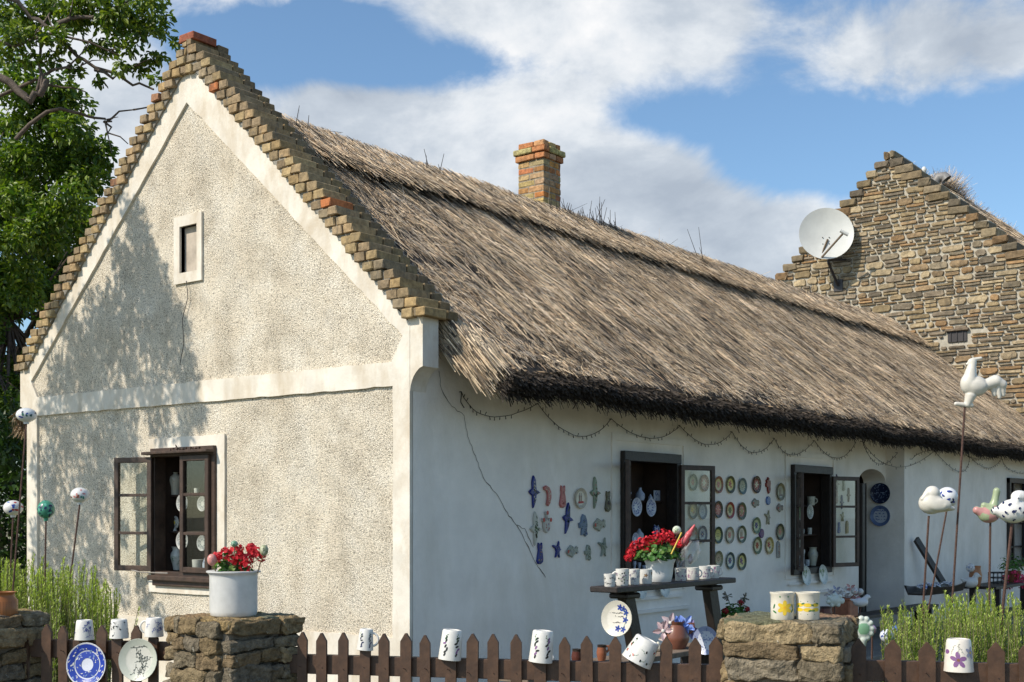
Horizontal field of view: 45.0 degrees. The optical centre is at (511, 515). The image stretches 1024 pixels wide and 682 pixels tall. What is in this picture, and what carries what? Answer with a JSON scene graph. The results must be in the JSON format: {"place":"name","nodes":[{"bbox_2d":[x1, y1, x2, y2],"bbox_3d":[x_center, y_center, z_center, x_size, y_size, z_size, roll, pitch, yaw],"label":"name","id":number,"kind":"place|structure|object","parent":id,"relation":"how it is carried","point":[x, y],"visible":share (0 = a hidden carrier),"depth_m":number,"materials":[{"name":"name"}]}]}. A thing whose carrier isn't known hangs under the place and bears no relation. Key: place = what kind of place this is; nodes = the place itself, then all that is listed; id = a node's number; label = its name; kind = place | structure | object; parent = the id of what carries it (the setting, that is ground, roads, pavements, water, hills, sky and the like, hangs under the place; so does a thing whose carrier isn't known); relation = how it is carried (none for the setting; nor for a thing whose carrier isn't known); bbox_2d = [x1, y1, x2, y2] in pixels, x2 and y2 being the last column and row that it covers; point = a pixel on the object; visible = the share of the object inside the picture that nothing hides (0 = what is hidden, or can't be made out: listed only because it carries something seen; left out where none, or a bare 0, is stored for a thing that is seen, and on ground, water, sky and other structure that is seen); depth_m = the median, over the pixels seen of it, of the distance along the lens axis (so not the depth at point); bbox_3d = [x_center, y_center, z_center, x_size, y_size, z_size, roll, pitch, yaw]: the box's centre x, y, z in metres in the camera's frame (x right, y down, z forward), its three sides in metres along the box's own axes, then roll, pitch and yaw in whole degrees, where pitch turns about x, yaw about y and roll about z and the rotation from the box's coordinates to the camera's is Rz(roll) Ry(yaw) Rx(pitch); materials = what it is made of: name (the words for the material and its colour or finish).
{"place":"outdoors","nodes":[
{"label":"outdoors","id":0,"kind":"place"},
{"bbox_2d":[0,0,1023,517],"label":"sky","id":1,"kind":"structure","parent":0,"point":[729,122],"materials":[{"name":"blue"}]},
{"bbox_2d":[1,518,1023,681],"bbox_3d":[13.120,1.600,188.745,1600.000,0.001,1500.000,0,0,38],"label":"ground","id":2,"kind":"structure","parent":0,"point":[939,655],"depth_m":16.04,"materials":[{"name":"green plant"}]},
{"bbox_2d":[3,500,22,587],"bbox_3d":[-3.474,0.746,8.601,0.134,1.709,0.134,0,0,38],"label":"ball on rod","id":3,"kind":"object","parent":2,"relation":"on","point":[10,507],"visible":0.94,"depth_m":8.57,"materials":[{"name":"ceramic"}]},
{"bbox_2d":[0,390,26,595],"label":"hedge bush","id":4,"kind":"object","parent":2,"relation":"on","point":[9,467],"visible":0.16,"depth_m":13.99,"materials":[{"name":"green plant"}]},
{"bbox_2d":[12,408,36,590],"bbox_3d":[-3.196,0.451,8.018,0.238,2.300,0.129,0,0,19],"label":"ball on rod","id":5,"kind":"object","parent":2,"relation":"on","point":[25,416],"visible":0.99,"depth_m":8.00,"materials":[{"name":"ceramic"}]},
{"bbox_2d":[0,608,52,681],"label":"stone pier","id":6,"kind":"structure","parent":2,"relation":"on","point":[15,635],"depth_m":6.74,"materials":[{"name":"stone"}]},
{"bbox_2d":[0,591,18,614],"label":"jar","id":7,"kind":"object","parent":6,"relation":"on","point":[9,603],"visible":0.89,"depth_m":6.73,"materials":[{"name":"ceramic"}]},
{"bbox_2d":[0,552,67,669],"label":"rosemary bush","id":8,"kind":"object","parent":2,"relation":"on","point":[6,579],"visible":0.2,"depth_m":8.27,"materials":[{"name":"green plant"}]},
{"bbox_2d":[37,500,54,594],"bbox_3d":[-3.169,0.747,8.400,0.114,1.707,0.115,0,0,38],"label":"ball on rod","id":9,"kind":"object","parent":2,"relation":"on","point":[45,509],"visible":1,"depth_m":8.37,"materials":[{"name":"ceramic"}]},
{"bbox_2d":[0,52,119,499],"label":"leafy tree","id":10,"kind":"object","parent":2,"relation":"on","point":[39,230],"visible":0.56,"depth_m":14.62,"materials":[{"name":"green plant"}]},
{"bbox_2d":[57,487,89,677],"bbox_3d":[-2.975,0.705,8.320,0.272,1.792,0.124,0,0,15],"label":"ball on rod","id":11,"kind":"object","parent":2,"relation":"on","point":[79,495],"visible":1,"depth_m":8.28,"materials":[{"name":"ceramic"}]},
{"bbox_2d":[15,559,139,681],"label":"rosemary bush","id":12,"kind":"object","parent":2,"relation":"on","point":[94,610],"visible":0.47,"depth_m":8.05,"materials":[{"name":"green plant"}]},
{"bbox_2d":[0,0,181,152],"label":"walnut tree","id":13,"kind":"object","parent":2,"relation":"on","point":[121,17],"visible":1,"depth_m":12.07,"materials":[{"name":"green plant"}]},
{"bbox_2d":[22,624,171,681],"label":"picket fence","id":14,"kind":"object","parent":2,"relation":"on","point":[47,648],"visible":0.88,"depth_m":6.74,"materials":[{"name":"brown paint"}]},
{"bbox_2d":[74,619,93,640],"bbox_3d":[-2.329,0.621,6.728,0.105,0.109,0.105,0,0,-19],"label":"mug","id":15,"kind":"object","parent":14,"relation":"on","point":[84,630],"visible":1,"depth_m":6.69,"materials":[{"name":"ceramic"}]},
{"bbox_2d":[66,643,105,681],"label":"plate","id":16,"kind":"object","parent":14,"relation":"hanging from","point":[85,662],"visible":1,"depth_m":6.67,"materials":[{"name":"ceramic"}]},
{"bbox_2d":[109,618,128,638],"bbox_3d":[-2.126,0.610,6.684,0.104,0.104,0.104,0,0,-18],"label":"mug","id":17,"kind":"object","parent":14,"relation":"on","point":[118,628],"visible":1,"depth_m":6.65,"materials":[{"name":"ceramic"}]},
{"bbox_2d":[118,639,156,680],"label":"plate","id":18,"kind":"object","parent":14,"relation":"hanging from","point":[137,659],"visible":1,"depth_m":6.61,"materials":[{"name":"ceramic"}]},
{"bbox_2d":[139,617,163,636],"bbox_3d":[-1.928,0.598,6.638,0.103,0.103,0.112,0,0,43],"label":"mug","id":19,"kind":"object","parent":14,"relation":"on","point":[153,626],"visible":1,"depth_m":6.60,"materials":[{"name":"ceramic"}]},
{"bbox_2d":[162,611,302,681],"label":"stone pier","id":20,"kind":"structure","parent":2,"relation":"on","point":[208,647],"depth_m":6.33,"materials":[{"name":"brown stone"}]},
{"bbox_2d":[206,543,266,616],"bbox_3d":[-1.449,0.332,6.503,0.314,0.389,0.282,0,0,-10],"label":"planter","id":21,"kind":"object","parent":20,"relation":"on","point":[233,591],"visible":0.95,"depth_m":6.40,"materials":[{"name":"ceramic"}]},
{"bbox_2d":[279,632,722,681],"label":"picket fence","id":22,"kind":"object","parent":2,"relation":"on","point":[384,665],"visible":0.95,"depth_m":6.24,"materials":[{"name":"brown paint"}]},
{"bbox_2d":[357,628,378,650],"bbox_3d":[-0.744,0.641,6.393,0.114,0.112,0.087,5,-1,-7],"label":"mug","id":23,"kind":"object","parent":22,"relation":"on","point":[365,640],"visible":1,"depth_m":6.36,"materials":[{"name":"ceramic"}]},
{"bbox_2d":[438,628,461,660],"bbox_3d":[-0.310,0.657,6.296,0.118,0.155,0.118,6,0,-3],"label":"mug","id":24,"kind":"object","parent":22,"relation":"on","point":[450,649],"visible":1,"depth_m":6.25,"materials":[{"name":"ceramic"}]},
{"bbox_2d":[529,629,552,663],"bbox_3d":[0.150,0.655,6.197,0.120,0.160,0.120,5,0,1],"label":"mug","id":25,"kind":"object","parent":22,"relation":"on","point":[541,649],"visible":1,"depth_m":6.15,"materials":[{"name":"ceramic"}]},
{"bbox_2d":[622,634,658,669],"bbox_3d":[0.642,0.665,6.093,0.158,0.130,0.158,28,3,5],"label":"mug","id":26,"kind":"object","parent":22,"relation":"on","point":[640,650],"visible":1,"depth_m":6.03,"materials":[{"name":"ceramic"}]},
{"bbox_2d":[8,31,1023,681],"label":"thatched cottage","id":27,"kind":"structure","parent":2,"relation":"on","point":[284,339],"depth_m":10.82,"materials":[{"name":"white paint"}]},
{"bbox_2d":[114,445,216,587],"bbox_3d":[-2.821,-0.015,10.785,1.394,1.310,0.609,0,0,38],"label":"window","id":28,"kind":"structure","parent":27,"relation":"in","point":[196,466],"depth_m":10.84,"materials":[{"name":"brown wood"}]},
{"bbox_2d":[170,472,179,494],"bbox_3d":[-3.007,-0.288,11.039,0.122,0.200,0.121,0,0,0],"label":"vase","id":29,"kind":"object","parent":27,"relation":"on","point":[175,482],"visible":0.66,"depth_m":11.00,"materials":[{"name":"ceramic"}]},
{"bbox_2d":[170,547,179,569],"bbox_3d":[-2.984,0.379,11.021,0.127,0.207,0.130,0,0,12],"label":"vase","id":30,"kind":"object","parent":27,"relation":"on","point":[175,556],"visible":0.74,"depth_m":10.98,"materials":[{"name":"ceramic"}]},
{"bbox_2d":[528,475,539,507],"bbox_3d":[0.187,-0.197,10.148,0.020,0.269,0.156,0,0,38],"label":"wall ornament","id":31,"kind":"object","parent":27,"relation":"attached to","point":[533,491],"depth_m":10.13,"materials":[{"name":"ceramic"}]},
{"bbox_2d":[530,511,541,545],"bbox_3d":[0.201,0.105,10.166,0.020,0.283,0.164,0,0,38],"label":"wall ornament","id":32,"kind":"object","parent":27,"relation":"attached to","point":[535,529],"depth_m":10.14,"materials":[{"name":"ceramic"}]},
{"bbox_2d":[536,543,542,563],"bbox_3d":[0.232,0.311,10.205,0.020,0.179,0.082,0,0,38],"label":"wall ornament","id":33,"kind":"object","parent":27,"relation":"attached to","point":[539,559],"depth_m":10.19,"materials":[{"name":"ceramic"}]},
{"bbox_2d":[541,511,551,532],"bbox_3d":[0.288,0.050,10.276,0.021,0.186,0.130,0,0,38],"label":"wall ornament","id":34,"kind":"object","parent":27,"relation":"attached to","point":[546,520],"depth_m":10.27,"materials":[{"name":"ceramic"}]},
{"bbox_2d":[559,485,565,507],"bbox_3d":[0.430,-0.163,10.459,0.020,0.190,0.087,0,0,38],"label":"wall ornament","id":35,"kind":"object","parent":27,"relation":"attached to","point":[562,502],"depth_m":10.44,"materials":[{"name":"ceramic"}]},
{"bbox_2d":[562,502,572,533],"bbox_3d":[0.479,0.020,10.521,0.020,0.268,0.155,0,0,38],"label":"wall ornament","id":36,"kind":"object","parent":27,"relation":"attached to","point":[567,518],"depth_m":10.50,"materials":[{"name":"ceramic"}]},
{"bbox_2d":[575,488,586,508],"bbox_3d":[0.594,-0.152,10.663,0.017,0.180,0.180,0,0,38],"label":"plate","id":37,"kind":"object","parent":27,"relation":"attached to","point":[581,498],"visible":1,"depth_m":10.67,"materials":[{"name":"ceramic"}]},
{"bbox_2d":[578,514,587,536],"bbox_3d":[0.617,0.083,10.697,0.020,0.194,0.136,0,0,38],"label":"wall ornament","id":38,"kind":"object","parent":27,"relation":"attached to","point":[582,524],"depth_m":10.69,"materials":[{"name":"ceramic"}]},
{"bbox_2d":[590,477,600,508],"bbox_3d":[0.736,-0.204,10.849,0.020,0.281,0.163,0,0,38],"label":"wall ornament","id":39,"kind":"object","parent":27,"relation":"attached to","point":[594,492],"depth_m":10.83,"materials":[{"name":"ceramic"}]},
{"bbox_2d":[632,498,641,515],"bbox_3d":[1.167,-0.083,11.593,0.017,0.176,0.177,0,0,38],"label":"plate","id":40,"kind":"object","parent":27,"relation":"attached to","point":[636,506],"visible":1,"depth_m":11.60,"materials":[{"name":"ceramic"}]},
{"bbox_2d":[646,498,655,516],"bbox_3d":[1.324,-0.080,11.794,0.017,0.176,0.176,0,0,38],"label":"plate","id":41,"kind":"object","parent":27,"relation":"attached to","point":[651,507],"visible":1,"depth_m":11.80,"materials":[{"name":"ceramic"}]},
{"bbox_2d":[620,450,714,579],"bbox_3d":[1.261,0.050,11.627,0.727,1.440,1.740,0,0,38],"label":"window","id":42,"kind":"structure","parent":27,"relation":"in","point":[648,471],"depth_m":11.95,"materials":[{"name":"black wood"}]},
{"bbox_2d":[689,474,697,490],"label":"plate","id":43,"kind":"object","parent":27,"relation":"attached to","point":[693,481],"visible":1,"depth_m":12.20,"materials":[{"name":"ceramic"}]},
{"bbox_2d":[689,501,697,518],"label":"plate","id":44,"kind":"object","parent":27,"relation":"attached to","point":[693,510],"visible":0.95,"depth_m":12.20,"materials":[{"name":"ceramic"}]},
{"bbox_2d":[700,474,708,490],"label":"plate","id":45,"kind":"object","parent":27,"relation":"attached to","point":[704,482],"visible":1,"depth_m":12.37,"materials":[{"name":"ceramic"}]},
{"bbox_2d":[715,501,722,517],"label":"plate","id":46,"kind":"object","parent":27,"relation":"attached to","point":[718,509],"visible":0.96,"depth_m":12.60,"materials":[{"name":"ceramic"}]},
{"bbox_2d":[727,476,735,492],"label":"plate","id":47,"kind":"object","parent":27,"relation":"attached to","point":[731,484],"visible":1,"depth_m":12.81,"materials":[{"name":"ceramic"}]},
{"bbox_2d":[459,391,1023,473],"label":"string lights","id":48,"kind":"object","parent":27,"relation":"attached to","point":[729,437],"visible":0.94,"depth_m":12.74,"materials":[{"name":"black metal"}]},
{"bbox_2d":[738,502,746,519],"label":"plate","id":49,"kind":"object","parent":27,"relation":"attached to","point":[742,510],"visible":1,"depth_m":13.00,"materials":[{"name":"ceramic"}]},
{"bbox_2d":[738,525,746,542],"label":"plate","id":50,"kind":"object","parent":27,"relation":"attached to","point":[742,533],"visible":1,"depth_m":13.00,"materials":[{"name":"ceramic"}]},
{"bbox_2d":[738,553,746,569],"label":"plate","id":51,"kind":"object","parent":27,"relation":"attached to","point":[742,561],"visible":1,"depth_m":13.00,"materials":[{"name":"ceramic"}]},
{"bbox_2d":[802,566,810,585],"bbox_3d":[3.364,0.686,14.133,0.022,0.229,0.229,-9,-5,38],"label":"plate","id":52,"kind":"object","parent":27,"relation":"attached to","point":[806,575],"visible":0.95,"depth_m":14.15,"materials":[{"name":"ceramic"}]},
{"bbox_2d":[807,547,817,565],"bbox_3d":[3.612,0.487,14.828,0.125,0.221,0.125,0,0,24],"label":"vase","id":53,"kind":"object","parent":27,"relation":"on","point":[812,555],"visible":0.95,"depth_m":14.79,"materials":[{"name":"ceramic"}]},
{"bbox_2d":[819,565,827,583],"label":"plate","id":54,"kind":"object","parent":27,"relation":"attached to","point":[823,574],"visible":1,"depth_m":14.51,"materials":[{"name":"ceramic"}]},
{"bbox_2d":[791,464,858,574],"bbox_3d":[3.443,0.055,14.403,0.737,1.430,1.816,0,0,38],"label":"window","id":55,"kind":"structure","parent":27,"relation":"in","point":[819,482],"depth_m":14.71,"materials":[{"name":"black wood"}]},
{"bbox_2d":[859,475,866,611],"bbox_3d":[4.641,0.380,16.162,0.465,2.200,1.750,0,0,38],"label":"door","id":56,"kind":"structure","parent":27,"relation":"in","point":[862,486],"depth_m":15.49,"materials":[{"name":"black wood"}]},
{"bbox_2d":[870,483,889,503],"bbox_3d":[4.826,-0.294,16.186,0.273,0.273,0.026,0,0,38],"label":"plate","id":57,"kind":"object","parent":27,"relation":"attached to","point":[879,493],"visible":1,"depth_m":16.19,"materials":[{"name":"ceramic"}]},
{"bbox_2d":[870,505,889,525],"bbox_3d":[4.826,0.000,16.186,0.273,0.273,0.026,0,0,38],"label":"plate","id":58,"kind":"object","parent":27,"relation":"attached to","point":[879,515],"visible":1,"depth_m":16.19,"materials":[{"name":"ceramic"}]},
{"bbox_2d":[913,537,951,596],"bbox_3d":[5.555,0.690,16.254,0.665,0.834,0.068,0,0,-21],"label":"leaning board","id":59,"kind":"object","parent":27,"relation":"attached to","point":[919,544],"visible":0.54,"depth_m":16.21,"materials":[{"name":"black wood"}]},
{"bbox_2d":[1007,478,1023,566],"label":"window","id":60,"kind":"structure","parent":27,"relation":"in","point":[1011,482],"depth_m":19.87,"materials":[{"name":"black wood"}]},
{"bbox_2d":[499,643,708,681],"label":"bench","id":61,"kind":"object","parent":2,"relation":"on","point":[683,654],"visible":0.11,"depth_m":9.35,"materials":[{"name":"brown wood"}]},
{"bbox_2d":[596,644,608,660],"bbox_3d":[0.641,0.972,8.762,0.086,0.114,0.077,0,0,38],"label":"clay pot","id":62,"kind":"object","parent":61,"relation":"on","point":[601,651],"visible":0.94,"depth_m":8.74,"materials":[{"name":"ceramic"}]},
{"bbox_2d":[664,621,694,649],"bbox_3d":[1.279,0.924,9.569,0.223,0.211,0.205,0,0,38],"label":"jug","id":63,"kind":"object","parent":61,"relation":"on","point":[678,636],"visible":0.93,"depth_m":9.50,"materials":[{"name":"ceramic"}]},
{"bbox_2d":[653,621,672,639],"bbox_3d":[1.186,0.889,9.521,0.195,0.158,0.066,0,0,-16],"label":"ceramic flower","id":64,"kind":"object","parent":63,"relation":"in","point":[662,628],"visible":0.98,"depth_m":9.52,"materials":[{"name":"pink ceramic"}]},
{"bbox_2d":[590,577,735,661],"bbox_3d":[1.078,1.022,8.113,0.200,1.188,1.713,0,0,38],"label":"display stand","id":65,"kind":"object","parent":2,"relation":"on","point":[629,594],"visible":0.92,"depth_m":7.88,"materials":[{"name":"black wood"}]},
{"bbox_2d":[604,573,614,586],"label":"mug","id":66,"kind":"object","parent":65,"relation":"on","point":[609,579],"visible":1,"depth_m":7.43,"materials":[{"name":"ceramic"}]},
{"bbox_2d":[601,601,631,636],"bbox_3d":[0.626,0.612,7.357,0.215,0.215,0.021,0,-5,36],"label":"plate","id":67,"kind":"object","parent":65,"relation":"attached to","point":[616,618],"visible":1,"depth_m":7.36,"materials":[{"name":"ceramic"}]},
{"bbox_2d":[612,568,628,585],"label":"mug","id":68,"kind":"object","parent":65,"relation":"on","point":[622,576],"visible":0.9,"depth_m":7.53,"materials":[{"name":"ceramic"}]},
{"bbox_2d":[629,569,639,584],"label":"mug","id":69,"kind":"object","parent":65,"relation":"on","point":[634,576],"visible":0.9,"depth_m":7.64,"materials":[{"name":"ceramic"}]},
{"bbox_2d":[640,569,651,583],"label":"mug","id":70,"kind":"object","parent":65,"relation":"on","point":[645,576],"visible":0.91,"depth_m":7.74,"materials":[{"name":"ceramic"}]},
{"bbox_2d":[624,528,688,582],"bbox_3d":[0.938,0.253,7.934,0.351,0.349,0.327,0,0,38],"label":"planter","id":71,"kind":"object","parent":65,"relation":"on","point":[660,561],"visible":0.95,"depth_m":7.89,"materials":[{"name":"ceramic"}]},
{"bbox_2d":[671,524,694,554],"bbox_3d":[1.095,0.202,7.878,0.148,0.296,0.258,0,0,38],"label":"petal on stick","id":72,"kind":"object","parent":71,"relation":"on","point":[686,537],"visible":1,"depth_m":7.83,"materials":[{"name":"ceramic"}]},
{"bbox_2d":[675,568,686,580],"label":"mug","id":73,"kind":"object","parent":65,"relation":"on","point":[680,574],"visible":1,"depth_m":8.09,"materials":[{"name":"ceramic"}]},
{"bbox_2d":[686,567,702,579],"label":"mug","id":74,"kind":"object","parent":65,"relation":"on","point":[692,573],"visible":0.9,"depth_m":8.21,"materials":[{"name":"ceramic"}]},
{"bbox_2d":[693,626,717,654],"bbox_3d":[1.292,0.833,8.240,0.192,0.192,0.019,0,-5,38],"label":"plate","id":75,"kind":"object","parent":65,"relation":"attached to","point":[705,636],"visible":0.64,"depth_m":8.24,"materials":[{"name":"ceramic"}]},
{"bbox_2d":[699,566,713,578],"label":"mug","id":76,"kind":"object","parent":65,"relation":"on","point":[706,572],"visible":0.86,"depth_m":8.34,"materials":[{"name":"ceramic"}]},
{"bbox_2d":[708,565,722,577],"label":"mug","id":77,"kind":"object","parent":65,"relation":"on","point":[716,568],"visible":0.8,"depth_m":8.43,"materials":[{"name":"ceramic"}]},
{"bbox_2d":[721,592,749,617],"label":"flowers","id":78,"kind":"object","parent":2,"relation":"on","point":[728,611],"visible":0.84,"depth_m":11.78,"materials":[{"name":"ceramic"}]},
{"bbox_2d":[826,592,844,613],"bbox_3d":[3.139,1.170,11.999,0.178,0.861,0.121,0,0,10],"label":"curly ball","id":79,"kind":"object","parent":2,"relation":"on","point":[834,599],"visible":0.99,"depth_m":11.95,"materials":[{"name":"ceramic"}]},
{"bbox_2d":[850,594,870,615],"bbox_3d":[3.471,1.192,12.300,0.207,0.819,0.100,0,0,1],"label":"duck","id":80,"kind":"object","parent":2,"relation":"on","point":[861,602],"visible":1,"depth_m":12.27},
{"bbox_2d":[856,616,874,645],"bbox_3d":[2.046,1.091,7.200,0.137,1.019,0.050,0,0,0],"label":"ceramic flower","id":81,"kind":"object","parent":2,"relation":"on","point":[866,631],"visible":0.63,"depth_m":7.18,"materials":[{"name":"ceramic"}]},
{"bbox_2d":[853,603,938,642],"bbox_3d":[3.983,1.370,14.201,0.260,0.460,4.600,0,0,38],"label":"bench","id":82,"kind":"object","parent":2,"relation":"on","point":[873,614],"visible":0.18,"depth_m":15.04,"materials":[{"name":"black wood"}]},
{"bbox_2d":[831,597,857,616],"bbox_3d":[3.744,1.029,13.896,0.236,0.220,0.277,0,0,38],"label":"clay pot","id":83,"kind":"object","parent":82,"relation":"on","point":[847,607],"visible":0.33,"depth_m":13.78,"materials":[{"name":"ceramic"}]},
{"bbox_2d":[879,594,981,660],"bbox_3d":[2.534,1.021,7.497,0.605,1.160,1.504,0,0,21],"label":"rosemary bush","id":84,"kind":"object","parent":2,"relation":"on","point":[911,652],"visible":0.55,"depth_m":7.21,"materials":[{"name":"green plant"}]},
{"bbox_2d":[918,486,954,632],"bbox_3d":[2.725,0.703,7.997,0.277,1.795,0.129,0,0,17],"label":"dove","id":85,"kind":"object","parent":2,"relation":"on","point":[932,500],"visible":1,"depth_m":7.96,"materials":[{"name":"ceramic"}]},
{"bbox_2d":[850,638,1023,681],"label":"picket fence","id":86,"kind":"object","parent":2,"relation":"on","point":[892,666],"visible":0.88,"depth_m":5.80,"materials":[{"name":"brown paint"}]},
{"bbox_2d":[943,638,973,672],"bbox_3d":[2.096,0.653,5.798,0.138,0.154,0.138,0,0,20],"label":"mug","id":87,"kind":"object","parent":86,"relation":"on","point":[958,657],"visible":1,"depth_m":5.75,"materials":[{"name":"ceramic"}]},
{"bbox_2d":[922,487,957,640],"bbox_3d":[2.837,0.703,8.374,0.356,1.796,0.140,0,0,13],"label":"ball on rod","id":88,"kind":"object","parent":2,"relation":"on","point":[950,494],"visible":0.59,"depth_m":8.32,"materials":[{"name":"ceramic"}]},
{"bbox_2d":[865,607,1023,659],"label":"porch step","id":89,"kind":"object","parent":2,"relation":"on","point":[877,652],"depth_m":14.32,"materials":[{"name":"stone"}]},
{"bbox_2d":[948,357,1006,636],"bbox_3d":[2.986,0.285,8.000,0.437,2.631,0.106,0,0,3],"label":"rooster","id":90,"kind":"object","parent":2,"relation":"on","point":[973,385],"visible":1,"depth_m":7.98,"materials":[{"name":"ceramic"}]},
{"bbox_2d":[938,587,1023,662],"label":"rosemary bush","id":91,"kind":"object","parent":2,"relation":"on","point":[983,646],"visible":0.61,"depth_m":7.18,"materials":[{"name":"green plant"}]},
{"bbox_2d":[973,488,1000,627],"bbox_3d":[3.074,0.708,8.002,0.178,1.784,0.095,0,0,3],"label":"curled bird","id":92,"kind":"object","parent":2,"relation":"on","point":[983,513],"visible":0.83,"depth_m":7.98},
{"bbox_2d":[964,580,1023,620],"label":"side table","id":93,"kind":"object","parent":2,"relation":"on","point":[996,589],"visible":0.45,"depth_m":17.11,"materials":[{"name":"black wood"}]},
{"bbox_2d":[960,572,980,587],"bbox_3d":[6.113,0.857,16.456,0.282,0.204,0.139,0,0,0],"label":"duck","id":94,"kind":"object","parent":93,"relation":"on","point":[972,581],"visible":0.92,"depth_m":16.42},
{"bbox_2d":[999,553,1023,589],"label":"planter","id":95,"kind":"object","parent":93,"relation":"on","point":[1014,575],"visible":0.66,"depth_m":17.84,"materials":[{"name":"ceramic"}]},
{"bbox_2d":[991,489,1023,636],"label":"spotted bird","id":96,"kind":"object","parent":2,"relation":"on","point":[1011,510],"visible":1,"depth_m":7.37},
{"bbox_2d":[717,611,860,681],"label":"stone pier","id":97,"kind":"structure","parent":0,"point":[758,646],"depth_m":5.78,"materials":[{"name":"beige stone"}]},
{"bbox_2d":[770,591,794,619],"bbox_3d":[1.298,0.432,5.930,0.119,0.132,0.119,0,0,12],"label":"canister","id":98,"kind":"object","parent":97,"relation":"on","point":[782,605],"visible":0.95,"depth_m":5.88,"materials":[{"name":"ceramic"}]},
{"bbox_2d":[795,591,819,619],"bbox_3d":[1.419,0.432,5.930,0.119,0.132,0.119,0,0,13],"label":"canister","id":99,"kind":"object","parent":97,"relation":"on","point":[807,605],"visible":0.96,"depth_m":5.88,"materials":[{"name":"ceramic"}]},
{"bbox_2d":[775,150,1023,415],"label":"stone house","id":100,"kind":"structure","parent":0,"point":[937,260],"depth_m":22.72,"materials":[{"name":"stone"}]},
{"bbox_2d":[799,208,853,291],"bbox_3d":[6.057,-5.098,23.504,0.974,1.546,0.748,0,0,38],"label":"satellite dish","id":101,"kind":"object","parent":100,"relation":"attached to","point":[827,233],"visible":1,"depth_m":23.53,"materials":[{"name":"grey paint"}]},
{"bbox_2d":[945,327,968,342],"bbox_3d":[8.065,-3.277,22.390,0.420,0.240,0.078,0,0,38],"label":"small window","id":102,"kind":"structure","parent":100,"relation":"in","point":[955,334],"depth_m":22.38,"materials":[{"name":"wood"}]},
{"bbox_2d":[904,581,966,595],"bbox_3d":[5.297,0.901,15.423,0.380,0.115,1.353,0,0,38],"label":"trough","id":103,"kind":"object","parent":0,"point":[912,590],"visible":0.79,"depth_m":15.13,"materials":[{"name":"black wood"}]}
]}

